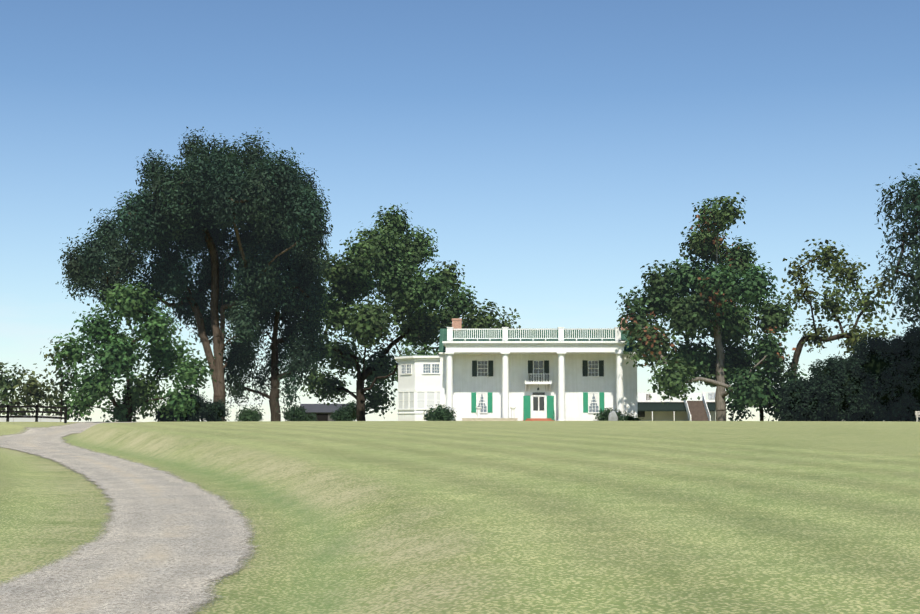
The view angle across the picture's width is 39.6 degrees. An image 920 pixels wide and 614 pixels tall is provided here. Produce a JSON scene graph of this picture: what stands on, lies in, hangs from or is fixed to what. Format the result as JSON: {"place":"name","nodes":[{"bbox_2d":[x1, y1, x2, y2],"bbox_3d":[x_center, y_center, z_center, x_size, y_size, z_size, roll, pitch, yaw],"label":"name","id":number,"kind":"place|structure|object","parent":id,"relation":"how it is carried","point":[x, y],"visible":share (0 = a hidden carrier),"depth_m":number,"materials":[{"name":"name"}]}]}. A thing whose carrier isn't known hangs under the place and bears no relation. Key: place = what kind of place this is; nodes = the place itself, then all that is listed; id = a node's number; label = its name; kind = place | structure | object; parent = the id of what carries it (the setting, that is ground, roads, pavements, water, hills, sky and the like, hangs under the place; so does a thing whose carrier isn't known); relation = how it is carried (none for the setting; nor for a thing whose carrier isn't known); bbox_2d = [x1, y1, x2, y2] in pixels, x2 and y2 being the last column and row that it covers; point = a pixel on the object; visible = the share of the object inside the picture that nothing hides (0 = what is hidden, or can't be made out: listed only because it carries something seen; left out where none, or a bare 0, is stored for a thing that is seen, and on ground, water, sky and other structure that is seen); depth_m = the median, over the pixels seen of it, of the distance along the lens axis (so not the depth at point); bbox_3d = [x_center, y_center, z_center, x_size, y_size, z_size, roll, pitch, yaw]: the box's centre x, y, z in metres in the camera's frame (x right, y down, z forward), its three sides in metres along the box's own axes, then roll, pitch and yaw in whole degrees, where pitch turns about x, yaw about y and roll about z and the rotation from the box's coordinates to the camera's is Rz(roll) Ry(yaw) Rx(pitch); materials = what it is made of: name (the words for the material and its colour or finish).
{"place":"outdoors","nodes":[
{"label":"outdoors","id":0,"kind":"place"},
{"bbox_2d":[0,422,256,613],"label":"gravel road","id":1,"kind":"structure","parent":0,"point":[168,544],"depth_m":16.72,"materials":[{"name":"grey gravel"}]},
{"bbox_2d":[0,421,919,613],"bbox_3d":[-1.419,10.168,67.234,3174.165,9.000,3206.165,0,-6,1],"label":"lawn ground","id":2,"kind":"structure","parent":0,"point":[583,517],"depth_m":19.69,"materials":[{"name":"green plant"}]},
{"bbox_2d":[0,415,60,421],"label":"white fence","id":3,"kind":"object","parent":2,"relation":"on","point":[29,420],"visible":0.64,"depth_m":112.93,"materials":[{"name":"white wood"}]},
{"bbox_2d":[0,405,66,422],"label":"fence boards","id":4,"kind":"object","parent":2,"relation":"on","point":[8,411],"visible":0.9,"depth_m":107.89,"materials":[{"name":"black wood"}]},
{"bbox_2d":[0,336,79,420],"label":"tree","id":5,"kind":"object","parent":2,"relation":"on","point":[14,383],"depth_m":119.30,"materials":[{"name":"green plant"}]},
{"bbox_2d":[52,279,221,421],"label":"green tree","id":6,"kind":"object","parent":2,"relation":"on","point":[126,304],"depth_m":114.11,"materials":[{"name":"green plant"}]},
{"bbox_2d":[151,388,230,421],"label":"yew shrub","id":7,"kind":"object","parent":2,"relation":"on","point":[203,413],"depth_m":120.20,"materials":[{"name":"green plant"}]},
{"bbox_2d":[55,126,332,420],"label":"tree","id":8,"kind":"object","parent":2,"relation":"on","point":[159,234],"depth_m":122.65,"materials":[{"name":"green plant"}]},
{"bbox_2d":[235,404,264,420],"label":"round shrub","id":9,"kind":"object","parent":2,"relation":"on","point":[256,413],"depth_m":120.73,"materials":[{"name":"green plant"}]},
{"bbox_2d":[223,227,333,420],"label":"tree","id":10,"kind":"object","parent":2,"relation":"on","point":[307,282],"depth_m":127.60,"materials":[{"name":"green plant"}]},
{"bbox_2d":[282,400,359,420],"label":"shrub","id":11,"kind":"object","parent":2,"relation":"on","point":[289,415],"depth_m":170.74,"materials":[{"name":"green plant"}]},
{"bbox_2d":[300,404,347,420],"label":"shed","id":12,"kind":"structure","parent":2,"relation":"on","point":[323,412],"depth_m":178.09,"materials":[{"name":"grey"}]},
{"bbox_2d":[285,204,520,420],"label":"tree","id":13,"kind":"object","parent":2,"relation":"on","point":[369,266],"depth_m":143.83,"materials":[{"name":"green plant"}]},
{"bbox_2d":[423,404,456,420],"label":"house shrub","id":14,"kind":"object","parent":2,"relation":"on","point":[439,409],"depth_m":123.44,"materials":[{"name":"green plant"}]},
{"bbox_2d":[462,418,517,420],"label":"patio wall","id":15,"kind":"structure","parent":2,"relation":"on","point":[489,419],"depth_m":123.77,"materials":[{"name":"stone"}]},
{"bbox_2d":[476,407,481,417],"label":"pedestal urn","id":16,"kind":"object","parent":15,"relation":"on","point":[478,411],"visible":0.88,"depth_m":124.13,"materials":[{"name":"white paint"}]},
{"bbox_2d":[510,407,515,417],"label":"pedestal urn","id":17,"kind":"object","parent":15,"relation":"on","point":[512,411],"visible":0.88,"depth_m":124.09,"materials":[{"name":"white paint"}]},
{"bbox_2d":[394,318,637,420],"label":"house","id":18,"kind":"structure","parent":2,"relation":"on","point":[558,374],"depth_m":129.56,"materials":[{"name":"white paint"}]},
{"bbox_2d":[397,364,414,409],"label":"windows","id":19,"kind":"structure","parent":18,"relation":"attached to","point":[406,400],"depth_m":130.98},
{"bbox_2d":[593,407,627,420],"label":"house shrub","id":20,"kind":"object","parent":2,"relation":"on","point":[599,416],"depth_m":123.53,"materials":[{"name":"green plant"}]},
{"bbox_2d":[608,411,617,420],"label":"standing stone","id":21,"kind":"object","parent":2,"relation":"on","point":[612,416],"visible":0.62,"depth_m":121.61,"materials":[{"name":"grey stone"}]},
{"bbox_2d":[625,411,642,420],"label":"flowerbed shrub","id":22,"kind":"object","parent":2,"relation":"on","point":[629,415],"depth_m":126.84,"materials":[{"name":"green plant"}]},
{"bbox_2d":[637,391,715,420],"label":"outbuilding","id":23,"kind":"structure","parent":2,"relation":"on","point":[674,409],"depth_m":156.91,"materials":[{"name":"white wood"}]},
{"bbox_2d":[615,192,798,420],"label":"tree","id":24,"kind":"object","parent":2,"relation":"on","point":[685,361],"depth_m":122.98,"materials":[{"name":"green plant"}]},
{"bbox_2d":[725,345,807,420],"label":"tree","id":25,"kind":"object","parent":2,"relation":"on","point":[788,375],"depth_m":125.60,"materials":[{"name":"green plant"}]},
{"bbox_2d":[781,239,899,381],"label":"sparse tree","id":26,"kind":"object","parent":2,"relation":"on","point":[836,265],"depth_m":139.54,"materials":[{"name":"green plant"}]},
{"bbox_2d":[775,323,919,421],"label":"hedge shrub","id":27,"kind":"object","parent":2,"relation":"on","point":[853,364],"depth_m":118.22,"materials":[{"name":"green plant"}]},
{"bbox_2d":[872,163,919,330],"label":"tree","id":28,"kind":"object","parent":2,"relation":"on","point":[912,244],"depth_m":112.00,"materials":[{"name":"green plant"}]},
{"bbox_2d":[915,411,919,421],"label":"garden bench","id":29,"kind":"object","parent":2,"relation":"on","point":[916,414],"visible":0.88,"depth_m":111.34,"materials":[{"name":"white wood"}]},
{"bbox_2d":[0,0,919,421],"label":"sky","id":30,"kind":"structure","parent":0,"point":[553,151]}
]}

